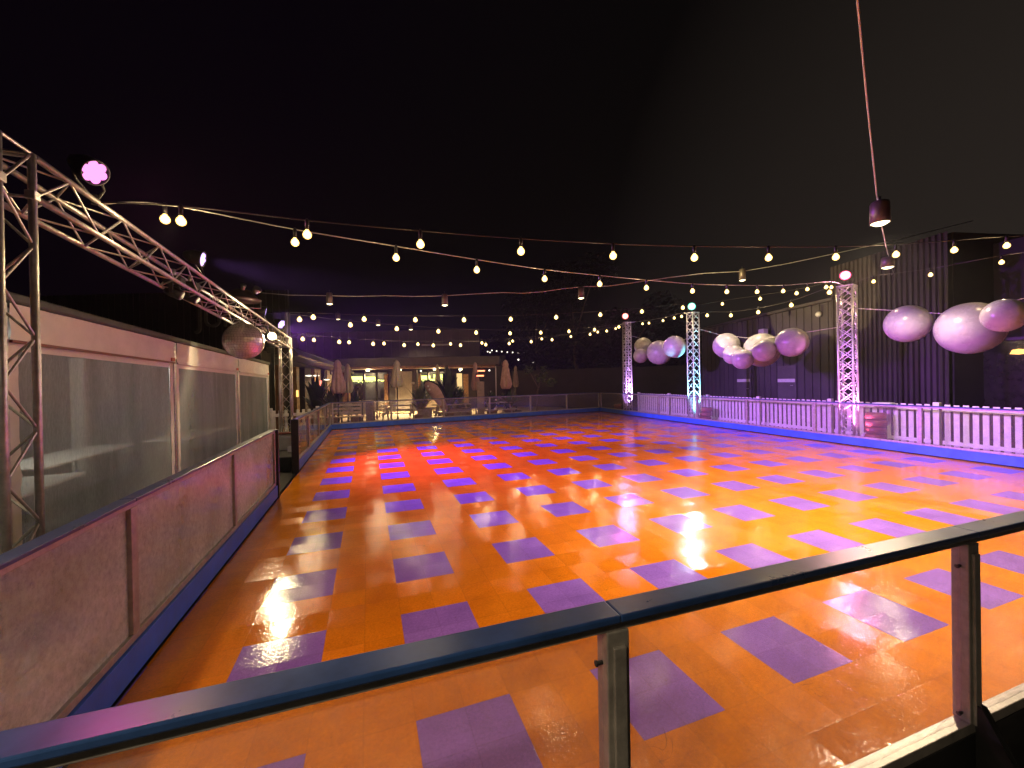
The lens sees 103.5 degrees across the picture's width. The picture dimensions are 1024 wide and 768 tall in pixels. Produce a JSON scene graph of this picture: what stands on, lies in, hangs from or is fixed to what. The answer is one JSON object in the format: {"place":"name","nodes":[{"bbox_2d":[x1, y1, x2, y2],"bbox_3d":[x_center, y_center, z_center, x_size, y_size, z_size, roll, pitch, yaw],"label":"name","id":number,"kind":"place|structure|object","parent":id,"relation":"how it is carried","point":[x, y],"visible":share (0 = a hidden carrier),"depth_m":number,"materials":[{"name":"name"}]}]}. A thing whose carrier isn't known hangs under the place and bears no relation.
{"place":"outdoors","nodes":[
{"label":"outdoors","id":0,"kind":"place"},
{"bbox_2d":[172,446,294,507],"bbox_3d":[-4.824,1.591,7.471,1.390,0.440,3.150,-1,0,-20],"label":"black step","id":1,"kind":"object","parent":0,"point":[285,463],"visible":0.35,"depth_m":7.28,"materials":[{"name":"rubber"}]},
{"bbox_2d":[46,406,569,434],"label":"patio paving","id":2,"kind":"structure","parent":0,"point":[406,416],"depth_m":23.30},
{"bbox_2d":[256,347,353,429],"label":"canopy wing","id":3,"kind":"structure","parent":2,"relation":"on","point":[306,366],"depth_m":18.19,"materials":[{"name":"metal"}]},
{"bbox_2d":[303,373,330,425],"bbox_3d":[-8.464,0.630,17.552,1.319,2.382,1.405,-1,0,-44],"label":"potted plant","id":4,"kind":"object","parent":2,"relation":"on","point":[316,392],"visible":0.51,"depth_m":17.25,"materials":[{"name":"green plant"}]},
{"bbox_2d":[319,384,350,424],"bbox_3d":[-7.421,0.884,17.048,1.172,1.842,1.383,-1,0,-8],"label":"potted plant","id":5,"kind":"object","parent":2,"relation":"on","point":[330,397],"visible":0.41,"depth_m":16.86,"materials":[{"name":"green plant"}]},
{"bbox_2d":[330,360,345,422],"bbox_3d":[-7.150,0.398,16.602,0.640,2.810,0.630,-1,0,-20],"label":"closed umbrella","id":6,"kind":"object","parent":2,"relation":"on","point":[338,386],"visible":0.94,"depth_m":16.47,"materials":[{"name":"beige fabric"}]},
{"bbox_2d":[323,403,365,421],"bbox_3d":[-6.963,1.300,16.666,1.700,1.005,0.575,-1,0,-8],"label":"slatted bench","id":7,"kind":"object","parent":2,"relation":"on","point":[362,408],"visible":0.51,"depth_m":16.91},
{"bbox_2d":[343,363,353,422],"bbox_3d":[-7.514,0.427,18.502,0.640,2.745,0.630,-1,0,-20],"label":"closed umbrella","id":8,"kind":"object","parent":2,"relation":"on","point":[348,381],"visible":0.88,"depth_m":18.40,"materials":[{"name":"beige fabric"}]},
{"bbox_2d":[337,402,374,422],"bbox_3d":[-7.025,1.294,18.049,1.600,1.005,0.575,-1,0,0],"label":"slatted bench","id":9,"kind":"object","parent":2,"relation":"on","point":[351,410],"visible":0.33,"depth_m":18.25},
{"bbox_2d":[349,393,363,421],"bbox_3d":[-6.937,1.019,17.978,0.709,1.546,0.665,-1,0,-20],"label":"potted plant","id":10,"kind":"object","parent":2,"relation":"on","point":[355,419],"visible":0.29,"depth_m":17.88,"materials":[{"name":"green plant"}]},
{"bbox_2d":[365,402,373,420],"bbox_3d":[-6.029,1.218,17.122,0.310,1.005,0.310,-1,0,0],"label":"litter bin","id":11,"kind":"object","parent":2,"relation":"on","point":[369,411],"visible":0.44,"depth_m":16.99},
{"bbox_2d":[376,404,416,419],"bbox_3d":[-5.280,1.381,18.807,1.700,0.800,1.635,-1,0,-5],"label":"picnic table","id":12,"kind":"object","parent":2,"relation":"on","point":[401,412],"visible":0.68,"depth_m":18.48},
{"bbox_2d":[391,360,403,418],"bbox_3d":[-5.344,0.326,18.802,0.640,2.868,0.630,-1,0,-20],"label":"closed umbrella","id":13,"kind":"object","parent":2,"relation":"on","point":[397,381],"visible":0.95,"depth_m":18.67,"materials":[{"name":"beige fabric"}]},
{"bbox_2d":[409,381,430,417],"bbox_3d":[-4.102,0.719,18.130,1.240,2.045,1.418,-1,0,40],"label":"potted plant","id":14,"kind":"object","parent":2,"relation":"on","point":[420,394],"visible":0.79,"depth_m":17.97,"materials":[{"name":"green plant"}]},
{"bbox_2d":[417,408,431,417],"bbox_3d":[-3.937,1.421,18.250,0.550,0.635,0.600,-1,0,0],"label":"planter box","id":15,"kind":"object","parent":2,"relation":"on","point":[425,412],"visible":0.49,"depth_m":17.95,"materials":[{"name":"wood"}]},
{"bbox_2d":[423,380,447,409],"bbox_3d":[-3.364,0.766,18.380,1.212,1.931,0.588,-1,0,14],"label":"tilted parasol","id":16,"kind":"object","parent":2,"relation":"on","point":[436,391],"visible":0.71,"depth_m":18.21,"materials":[{"name":"beige fabric"}]},
{"bbox_2d":[433,364,442,415],"bbox_3d":[-4.040,0.317,22.002,0.640,2.806,0.630,-1,0,-20],"label":"closed umbrella","id":17,"kind":"object","parent":2,"relation":"on","point":[437,375],"visible":0.76,"depth_m":21.91,"materials":[{"name":"beige fabric"}]},
{"bbox_2d":[435,364,458,415],"bbox_3d":[-2.949,0.299,18.833,1.312,2.838,1.290,-1,0,-20],"label":"potted plant","id":18,"kind":"object","parent":2,"relation":"on","point":[449,383],"visible":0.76,"depth_m":18.63,"materials":[{"name":"green plant"}]},
{"bbox_2d":[432,403,474,416],"bbox_3d":[-2.815,1.338,18.859,1.700,0.800,1.635,-1,0,-34],"label":"picnic table","id":19,"kind":"object","parent":2,"relation":"on","point":[436,410],"visible":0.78,"depth_m":18.58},
{"bbox_2d":[445,408,471,415],"bbox_3d":[-2.507,1.426,19.027,1.200,0.565,0.600,-1,0,0],"label":"planter box","id":20,"kind":"object","parent":2,"relation":"on","point":[460,409],"visible":0.35,"depth_m":18.73,"materials":[{"name":"wood"}]},
{"bbox_2d":[453,386,466,407],"bbox_3d":[-2.529,0.766,19.076,0.979,1.885,1.033,-1,0,10],"label":"potted plant","id":21,"kind":"object","parent":2,"relation":"on","point":[460,394],"visible":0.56,"depth_m":18.92,"materials":[{"name":"green plant"}]},
{"bbox_2d":[471,362,479,414],"bbox_3d":[-1.802,0.303,20.002,0.640,2.776,0.630,-1,0,-20],"label":"closed umbrella","id":22,"kind":"object","parent":2,"relation":"on","point":[475,379],"visible":0.86,"depth_m":19.90,"materials":[{"name":"beige fabric"}]},
{"bbox_2d":[475,373,484,413],"bbox_3d":[-1.510,0.569,19.558,0.460,2.170,0.335,-1,0,0],"label":"patio heater","id":23,"kind":"object","parent":2,"relation":"on","point":[480,401],"visible":0.79,"depth_m":19.43,"materials":[{"name":"metal"}]},
{"bbox_2d":[485,389,501,413],"bbox_3d":[-1.015,0.932,19.872,1.103,1.492,1.058,-1,0,22],"label":"potted plant","id":24,"kind":"object","parent":2,"relation":"on","point":[493,400],"visible":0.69,"depth_m":19.72,"materials":[{"name":"green plant"}]},
{"bbox_2d":[474,401,518,412],"bbox_3d":[-0.769,1.296,19.978,1.700,0.800,1.635,-1,0,-28],"label":"picnic table","id":25,"kind":"object","parent":2,"relation":"on","point":[503,408],"visible":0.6,"depth_m":19.66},
{"bbox_2d":[481,332,522,394],"bbox_3d":[-0.558,-1.486,36.272,4.261,6.189,5.870,-1,0,37],"label":"dark tree","id":26,"kind":"object","parent":2,"relation":"on","point":[495,344],"visible":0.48,"depth_m":34.91,"materials":[{"name":"green plant"}]},
{"bbox_2d":[500,360,511,408],"bbox_3d":[-0.295,0.218,20.238,0.650,2.890,0.637,-1,0,-20],"label":"closed umbrella","id":27,"kind":"object","parent":2,"relation":"on","point":[506,383],"visible":0.88,"depth_m":20.10,"materials":[{"name":"beige fabric"}]},
{"bbox_2d":[495,388,518,412],"bbox_3d":[-0.101,0.909,20.390,1.238,1.501,1.477,-1,0,29],"label":"potted plant","id":28,"kind":"object","parent":2,"relation":"on","point":[509,400],"visible":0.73,"depth_m":20.16,"materials":[{"name":"green plant"}]},
{"bbox_2d":[513,365,520,411],"bbox_3d":[0.233,0.262,24.001,0.640,2.744,0.630,-1,0,-20],"label":"closed umbrella","id":29,"kind":"object","parent":2,"relation":"on","point":[515,381],"visible":0.95,"depth_m":23.91,"materials":[{"name":"fabric"}]},
{"bbox_2d":[496,289,572,369],"bbox_3d":[1.951,-2.666,29.610,6.320,8.519,4.994,-1,0,-20],"label":"dark tree","id":30,"kind":"object","parent":2,"relation":"on","point":[532,355],"visible":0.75,"depth_m":29.26,"materials":[{"name":"green plant"}]},
{"bbox_2d":[522,365,556,410],"bbox_3d":[1.569,0.264,22.509,1.954,2.716,0.738,-1,0,2],"label":"sapling","id":31,"kind":"object","parent":2,"relation":"on","point":[539,379],"visible":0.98,"depth_m":22.46,"materials":[{"name":"green plant"}]},
{"bbox_2d":[291,329,504,410],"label":"restaurant building","id":32,"kind":"structure","parent":0,"point":[371,366],"depth_m":28.03,"materials":[{"name":"grey metal"}]},
{"bbox_2d":[354,384,362,399],"bbox_3d":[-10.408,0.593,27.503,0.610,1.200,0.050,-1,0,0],"label":"door","id":33,"kind":"structure","parent":32,"relation":"in","point":[358,387],"depth_m":27.48,"materials":[{"name":"glass"}]},
{"bbox_2d":[352,373,385,399],"bbox_3d":[-9.859,0.181,27.901,2.388,1.900,0.060,-1,0,0],"label":"window","id":34,"kind":"structure","parent":32,"relation":"in","point":[368,385],"depth_m":27.87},
{"bbox_2d":[421,372,443,398],"bbox_3d":[-5.173,0.099,27.901,2.211,1.900,0.060,-1,0,0],"label":"window","id":35,"kind":"structure","parent":32,"relation":"in","point":[431,374],"depth_m":27.86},
{"bbox_2d":[463,374,468,402],"bbox_3d":[-3.110,0.315,27.302,0.346,2.000,0.100,-1,0,0],"label":"door","id":36,"kind":"structure","parent":32,"relation":"in","point":[465,376],"depth_m":27.25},
{"bbox_2d":[0,389,1023,767],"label":"ground","id":37,"kind":"structure","parent":0,"point":[64,587],"depth_m":3.86,"materials":[{"name":"grey and purple"}]},
{"bbox_2d":[0,291,269,611],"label":"marquee","id":38,"kind":"object","parent":37,"relation":"on","point":[156,384],"visible":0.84,"depth_m":8.20,"materials":[{"name":"white plastic"}]},
{"bbox_2d":[21,472,83,522],"bbox_3d":[-5.166,1.451,3.978,0.750,0.747,1.800,-1,0,-27],"label":"trestle table","id":39,"kind":"object","parent":38,"relation":"on","point":[27,486],"visible":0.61,"depth_m":4.57,"materials":[{"name":"white paint"}]},
{"bbox_2d":[20,443,133,517],"bbox_3d":[-6.875,1.469,6.234,0.750,0.747,2.400,-1,0,-23],"label":"trestle table","id":40,"kind":"object","parent":38,"relation":"on","point":[54,460],"visible":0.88,"depth_m":6.21,"materials":[{"name":"white paint"}]},
{"bbox_2d":[141,427,228,475],"bbox_3d":[-7.091,1.459,8.918,0.750,0.747,2.200,-1,0,-17],"label":"trestle table","id":41,"kind":"object","parent":38,"relation":"on","point":[190,434],"visible":0.84,"depth_m":8.51,"materials":[{"name":"white paint"}]},
{"bbox_2d":[0,429,279,767],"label":"rink barrier","id":42,"kind":"object","parent":37,"relation":"on","point":[106,680],"visible":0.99,"depth_m":2.35,"materials":[{"name":"blue plastic"}]},
{"bbox_2d":[7,289,289,364],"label":"dark hall","id":43,"kind":"structure","parent":37,"relation":"on","point":[164,313],"depth_m":26.22,"materials":[{"name":"black"}]},
{"bbox_2d":[0,130,299,702],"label":"truss gantry","id":44,"kind":"object","parent":37,"relation":"on","point":[31,195],"visible":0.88,"depth_m":2.62,"materials":[{"name":"metal"}]},
{"bbox_2d":[67,154,109,205],"bbox_3d":[-3.253,-1.587,3.096,0.226,0.285,0.396,-1,0,-52],"label":"stage lamp","id":45,"kind":"object","parent":44,"relation":"attached to","point":[90,170],"visible":0.99,"depth_m":3.02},
{"bbox_2d":[161,269,185,299],"bbox_3d":[-4.122,-1.213,4.924,0.206,0.372,0.190,-1,0,-20],"label":"moving head","id":46,"kind":"object","parent":44,"relation":"hanging from","point":[175,292],"visible":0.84,"depth_m":4.88},
{"bbox_2d":[180,276,200,303],"bbox_3d":[-4.282,-1.252,5.370,0.206,0.372,0.190,-1,0,-20],"label":"moving head","id":47,"kind":"object","parent":44,"relation":"hanging from","point":[195,299],"visible":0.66,"depth_m":5.33},
{"bbox_2d":[182,250,206,278],"bbox_3d":[-4.016,-1.538,5.180,0.231,0.273,0.492,-1,0,-20],"label":"stage lamp","id":48,"kind":"object","parent":44,"relation":"attached to","point":[197,257],"visible":0.96,"depth_m":4.99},
{"bbox_2d":[222,283,261,308],"bbox_3d":[-4.999,-1.614,7.474,0.616,0.421,0.616,-1,0,-39],"label":"effect lamp","id":49,"kind":"object","parent":44,"relation":"on","point":[243,295],"visible":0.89,"depth_m":7.36,"materials":[{"name":"brown metal"}]},
{"bbox_2d":[222,318,264,358],"bbox_3d":[-4.683,-0.788,7.048,0.635,0.711,0.633,-1,0,-20],"label":"mirror ball","id":50,"kind":"object","parent":44,"relation":"hanging from","point":[243,340],"visible":0.99,"depth_m":6.84,"materials":[{"name":"metal"}]},
{"bbox_2d":[254,306,267,322],"bbox_3d":[-5.168,-1.447,8.414,0.238,0.258,0.794,-1,0,-20],"label":"stage lamp","id":51,"kind":"object","parent":44,"relation":"attached to","point":[262,311],"visible":0.94,"depth_m":8.09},
{"bbox_2d":[256,326,276,339],"bbox_3d":[-4.742,-0.989,7.823,0.413,0.294,0.184,-1,0,17],"label":"flood lamp","id":52,"kind":"object","parent":44,"relation":"hanging from","point":[270,335],"visible":0.98,"depth_m":7.76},
{"bbox_2d":[273,319,285,333],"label":"stage lamp","id":53,"kind":"object","parent":44,"relation":"attached to","point":[279,323],"visible":0.99,"depth_m":9.66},
{"bbox_2d":[101,202,1023,260],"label":"festoon string","id":54,"kind":"object","parent":44,"relation":"hanging from","point":[180,220],"visible":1,"depth_m":4.05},
{"bbox_2d":[265,312,290,431],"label":"truss tower","id":55,"kind":"structure","parent":37,"relation":"on","point":[271,317],"depth_m":12.27,"materials":[{"name":"metal"}]},
{"bbox_2d":[279,432,290,450],"bbox_3d":[-6.139,1.564,11.007,0.507,0.482,0.398,-1,0,-20],"label":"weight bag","id":56,"kind":"object","parent":37,"relation":"on","point":[284,440],"visible":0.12,"depth_m":10.86,"materials":[{"name":"grey fabric"}]},
{"bbox_2d":[270,406,318,440],"bbox_3d":[-6.837,1.278,12.726,1.412,1.100,0.100,-1,0,-37],"label":"picket fence","id":57,"kind":"object","parent":37,"relation":"on","point":[273,415],"visible":0.5,"depth_m":12.79,"materials":[{"name":"white paint"}]},
{"bbox_2d":[291,402,331,475],"bbox_3d":[-5.562,1.247,11.581,0.130,1.110,7.815,-1,0,-20],"label":"rink barrier","id":58,"kind":"object","parent":37,"relation":"on","point":[324,427],"visible":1,"depth_m":9.59,"materials":[{"name":"clear plastic"}]},
{"bbox_2d":[331,392,599,429],"bbox_3d":[-1.039,1.127,18.755,13.496,1.105,0.091,-1,0,-30],"label":"rink barrier","id":59,"kind":"object","parent":37,"relation":"on","point":[367,424],"visible":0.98,"depth_m":17.78,"materials":[{"name":"clear plastic"}]},
{"bbox_2d":[0,510,1023,767],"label":"rink barrier","id":60,"kind":"object","parent":37,"relation":"on","point":[974,730],"visible":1,"depth_m":1.13,"materials":[{"name":"blue metal"}]},
{"bbox_2d":[534,250,619,368],"bbox_3d":[4.434,-3.499,28.169,5.924,10.102,9.054,-1,0,11],"label":"dark tree","id":61,"kind":"object","parent":37,"relation":"on","point":[587,354],"visible":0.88,"depth_m":26.91,"materials":[{"name":"grey plant"}]},
{"bbox_2d":[511,365,702,408],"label":"boundary wall","id":62,"kind":"structure","parent":37,"relation":"on","point":[665,380],"depth_m":26.13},
{"bbox_2d":[622,322,632,409],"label":"truss tower","id":63,"kind":"structure","parent":37,"relation":"on","point":[625,358],"depth_m":20.04,"materials":[{"name":"metal"}]},
{"bbox_2d":[295,326,616,345],"bbox_3d":[-0.397,-2.217,16.733,15.312,1.537,1.124,-1,0,-35],"label":"festoon string","id":64,"kind":"object","parent":63,"relation":"hanging from","point":[349,341],"visible":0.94,"depth_m":15.76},
{"bbox_2d":[289,313,623,334],"bbox_3d":[-0.284,-2.367,15.715,14.882,1.125,0.128,-1,0,-36],"label":"festoon string","id":65,"kind":"object","parent":63,"relation":"hanging from","point":[299,319],"visible":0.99,"depth_m":13.75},
{"bbox_2d":[291,326,621,346],"bbox_3d":[-0.316,-2.041,15.820,14.876,1.476,0.107,-1,0,-36],"label":"festoon string","id":66,"kind":"object","parent":63,"relation":"hanging from","point":[373,343],"visible":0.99,"depth_m":13.67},
{"bbox_2d":[593,290,684,367],"bbox_3d":[8.950,-2.417,29.336,6.062,7.776,6.890,-1,0,2],"label":"dark tree","id":67,"kind":"object","parent":37,"relation":"on","point":[617,348],"visible":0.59,"depth_m":28.02,"materials":[{"name":"green plant"}]},
{"bbox_2d":[634,312,701,366],"bbox_3d":[11.851,-1.923,29.329,5.810,6.700,5.152,-1,0,-20],"label":"dark tree","id":68,"kind":"object","parent":37,"relation":"on","point":[678,327],"visible":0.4,"depth_m":28.81,"materials":[{"name":"green plant"}]},
{"bbox_2d":[686,312,700,417],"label":"truss tower","id":69,"kind":"structure","parent":37,"relation":"on","point":[693,355],"depth_m":15.47,"materials":[{"name":"metal"}]},
{"bbox_2d":[289,303,691,321],"bbox_3d":[0.356,-2.454,13.454,13.897,1.032,0.132,-1,0,-18],"label":"festoon string","id":70,"kind":"object","parent":69,"relation":"hanging from","point":[313,317],"visible":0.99,"depth_m":12.83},
{"bbox_2d":[699,407,711,418],"bbox_3d":[7.209,1.204,15.013,0.448,0.670,0.438,-1,0,-20],"label":"ballast stack","id":71,"kind":"object","parent":37,"relation":"on","point":[705,413],"visible":0.62,"depth_m":14.86,"materials":[{"name":"grey concrete"}]},
{"bbox_2d":[600,392,1023,468],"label":"rink barrier","id":72,"kind":"object","parent":37,"relation":"on","point":[921,447],"visible":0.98,"depth_m":9.74,"materials":[{"name":"blue plastic"}]},
{"bbox_2d":[637,392,1023,453],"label":"picket fence","id":73,"kind":"object","parent":37,"relation":"on","point":[671,403],"visible":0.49,"depth_m":9.90,"materials":[{"name":"white paint"}]},
{"bbox_2d":[836,284,859,435],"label":"truss tower","id":74,"kind":"structure","parent":37,"relation":"on","point":[854,343],"depth_m":10.22,"materials":[{"name":"metal"}]},
{"bbox_2d":[103,201,841,293],"bbox_3d":[2.581,-1.909,6.762,13.760,0.956,0.075,-1,0,-30],"label":"festoon string","id":75,"kind":"object","parent":74,"relation":"hanging from","point":[164,218],"visible":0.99,"depth_m":4.63,"materials":[{"name":"white glass"}]},
{"bbox_2d":[696,286,835,316],"bbox_3d":[7.737,-2.447,12.907,0.110,0.473,5.533,-1,0,-16],"label":"festoon string","id":76,"kind":"object","parent":74,"relation":"hanging from","point":[829,291],"visible":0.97,"depth_m":11.88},
{"bbox_2d":[697,326,844,338],"bbox_3d":[7.748,-1.797,12.912,0.016,0.800,5.534,-1,0,-16],"label":"tie line","id":77,"kind":"object","parent":74,"relation":"attached to","point":[773,337],"visible":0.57,"depth_m":11.72,"materials":[{"name":"grey metal"}]},
{"bbox_2d":[712,333,740,357],"bbox_3d":[7.442,-1.333,14.011,0.866,0.864,0.867,-1,0,-20],"label":"giant balloon","id":78,"kind":"object","parent":77,"relation":"hanging from","point":[722,342],"visible":0.66,"depth_m":13.75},
{"bbox_2d":[722,345,742,363],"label":"giant balloon","id":79,"kind":"object","parent":77,"relation":"hanging from","point":[728,351],"visible":0.57,"depth_m":12.92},
{"bbox_2d":[743,333,780,366],"bbox_3d":[7.987,-1.084,12.921,1.065,1.065,1.068,-1,0,-20],"label":"giant balloon","id":80,"kind":"object","parent":77,"relation":"hanging from","point":[750,342],"visible":0.49,"depth_m":12.67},
{"bbox_2d":[752,340,776,361],"bbox_3d":[7.358,-0.972,11.781,0.636,0.635,0.634,-1,0,-20],"label":"giant balloon","id":81,"kind":"object","parent":77,"relation":"hanging from","point":[764,350],"visible":1,"depth_m":11.57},
{"bbox_2d":[774,328,809,356],"bbox_3d":[7.934,-1.180,11.455,0.822,0.817,0.819,-1,0,-20],"label":"giant balloon","id":82,"kind":"object","parent":77,"relation":"hanging from","point":[791,342],"visible":0.98,"depth_m":11.19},
{"bbox_2d":[701,278,852,304],"bbox_3d":[8.852,-3.143,14.513,0.110,0.558,6.556,-1,0,-15],"label":"festoon string","id":83,"kind":"object","parent":74,"relation":"hanging from","point":[796,292],"visible":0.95,"depth_m":13.22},
{"bbox_2d":[839,269,853,286],"bbox_3d":[8.403,-2.669,10.184,0.301,0.424,0.319,-1,0,-20],"label":"stage lamp","id":84,"kind":"object","parent":74,"relation":"on","point":[845,275],"visible":0.99,"depth_m":10.09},
{"bbox_2d":[850,298,1023,313],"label":"tie line","id":85,"kind":"object","parent":74,"relation":"attached to","point":[892,310],"visible":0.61,"depth_m":9.56,"materials":[{"name":"grey metal"}]},
{"bbox_2d":[883,305,933,341],"bbox_3d":[8.899,-1.353,9.075,0.844,0.819,0.818,-1,0,-20],"label":"giant balloon","id":86,"kind":"object","parent":85,"relation":"hanging from","point":[909,323],"visible":1,"depth_m":8.84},
{"bbox_2d":[933,302,1008,353],"bbox_3d":[9.320,-1.130,8.212,1.075,1.041,1.040,-1,0,-20],"label":"giant balloon","id":87,"kind":"object","parent":85,"relation":"hanging from","point":[961,329],"visible":0.78,"depth_m":7.99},
{"bbox_2d":[979,299,1023,331],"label":"giant balloon","id":88,"kind":"object","parent":85,"relation":"hanging from","point":[1004,315],"visible":1,"depth_m":6.67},
{"bbox_2d":[853,252,1023,283],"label":"festoon string","id":89,"kind":"object","parent":74,"relation":"hanging from","point":[1000,262],"visible":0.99,"depth_m":8.59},
{"bbox_2d":[864,412,887,438],"bbox_3d":[8.852,1.118,9.822,0.441,0.840,0.445,-1,0,-20],"label":"ballast stack","id":90,"kind":"object","parent":37,"relation":"on","point":[876,423],"visible":0.71,"depth_m":9.68,"materials":[{"name":"red plastic"}]},
{"bbox_2d":[874,402,894,434],"bbox_3d":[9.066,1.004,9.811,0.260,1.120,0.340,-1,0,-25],"label":"patio table","id":91,"kind":"object","parent":37,"relation":"on","point":[884,409],"visible":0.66,"depth_m":9.78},
{"bbox_2d":[830,231,1023,441],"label":"corrugated block","id":92,"kind":"structure","parent":37,"relation":"on","point":[928,369],"depth_m":11.13,"materials":[{"name":"metal"}]},
{"bbox_2d":[856,0,893,272],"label":"overhead wire","id":93,"kind":"object","parent":92,"relation":"attached to","point":[862,52],"visible":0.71,"depth_m":3.05,"materials":[{"name":"grey metal"}]},
{"bbox_2d":[869,196,890,226],"bbox_3d":[4.099,-1.928,4.499,0.184,0.325,0.184,-1,0,-20],"label":"pendant lamp","id":94,"kind":"object","parent":93,"relation":"hanging from","point":[879,211],"visible":1,"depth_m":4.44,"materials":[{"name":"brown metal"}]},
{"bbox_2d":[881,255,894,268],"bbox_3d":[7.442,-2.421,7.999,0.210,0.275,0.210,-1,0,-20],"label":"pendant lamp","id":95,"kind":"object","parent":93,"relation":"hanging from","point":[887,262],"visible":0.95,"depth_m":7.93,"materials":[{"name":"brown metal"}]},
{"bbox_2d":[983,237,1023,442],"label":"shopfront","id":96,"kind":"object","parent":37,"relation":"on","point":[1003,373],"visible":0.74,"depth_m":10.23,"materials":[{"name":"black glass"}]},
{"bbox_2d":[983,340,1023,441],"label":"window","id":97,"kind":"structure","parent":96,"relation":"in","point":[1003,370],"depth_m":10.20,"materials":[{"name":"black glass"}]},
{"bbox_2d":[0,0,1023,375],"label":"sky","id":98,"kind":"structure","parent":0,"point":[652,122],"materials":[{"name":"black"}]},
{"bbox_2d":[67,411,1023,767],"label":"skating floor","id":99,"kind":"structure","parent":0,"point":[359,541],"depth_m":3.20,"materials":[{"name":"tile"}]},
{"bbox_2d":[260,220,972,296],"bbox_3d":[3.094,-3.990,12.998,23.532,2.139,0.028,-1,0,0],"label":"overhead wire","id":100,"kind":"object","parent":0,"point":[631,282],"visible":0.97,"depth_m":12.99,"materials":[{"name":"grey metal"}]},
{"bbox_2d":[739,266,745,280],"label":"pendant lamp","id":101,"kind":"object","parent":100,"relation":"hanging from","point":[742,274],"visible":1,"depth_m":12.93,"materials":[{"name":"brown metal"}]},
{"bbox_2d":[731,349,754,368],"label":"giant balloon","id":102,"kind":"object","parent":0,"point":[742,358],"visible":0.97,"depth_m":12.22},
{"bbox_2d":[700,297,834,426],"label":"clad building","id":103,"kind":"structure","parent":0,"point":[806,375],"depth_m":16.09,"materials":[{"name":"metal"}]},
{"bbox_2d":[737,368,751,416],"bbox_3d":[10.463,0.375,18.220,0.103,2.200,0.920,-1,0,-6],"label":"door","id":104,"kind":"structure","parent":103,"relation":"in","point":[744,376],"depth_m":18.16,"materials":[{"name":"metal"}]},
{"bbox_2d":[777,365,796,422],"bbox_3d":[10.718,0.383,15.760,0.103,2.200,0.920,-1,0,-6],"label":"door","id":105,"kind":"structure","parent":103,"relation":"in","point":[786,375],"depth_m":15.71,"materials":[{"name":"metal"}]},
{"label":"tie line","id":106,"kind":"object","parent":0,"visible":0},
{"bbox_2d":[633,349,647,362],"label":"giant balloon","id":107,"kind":"object","parent":106,"relation":"hanging from","point":[639,355],"visible":0.92,"depth_m":18.16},
{"bbox_2d":[634,338,651,350],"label":"giant balloon","id":108,"kind":"object","parent":106,"relation":"hanging from","point":[641,343],"visible":0.65,"depth_m":18.67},
{"bbox_2d":[647,341,670,364],"bbox_3d":[6.426,-1.369,17.622,1.050,1.052,1.048,-1,0,-20],"label":"giant balloon","id":109,"kind":"object","parent":106,"relation":"hanging from","point":[656,354],"visible":0.81,"depth_m":17.29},
{"bbox_2d":[663,336,686,357],"bbox_3d":[6.454,-1.474,16.030,0.876,0.872,0.877,-1,0,-20],"label":"giant balloon","id":110,"kind":"object","parent":106,"relation":"hanging from","point":[674,346],"visible":1,"depth_m":15.73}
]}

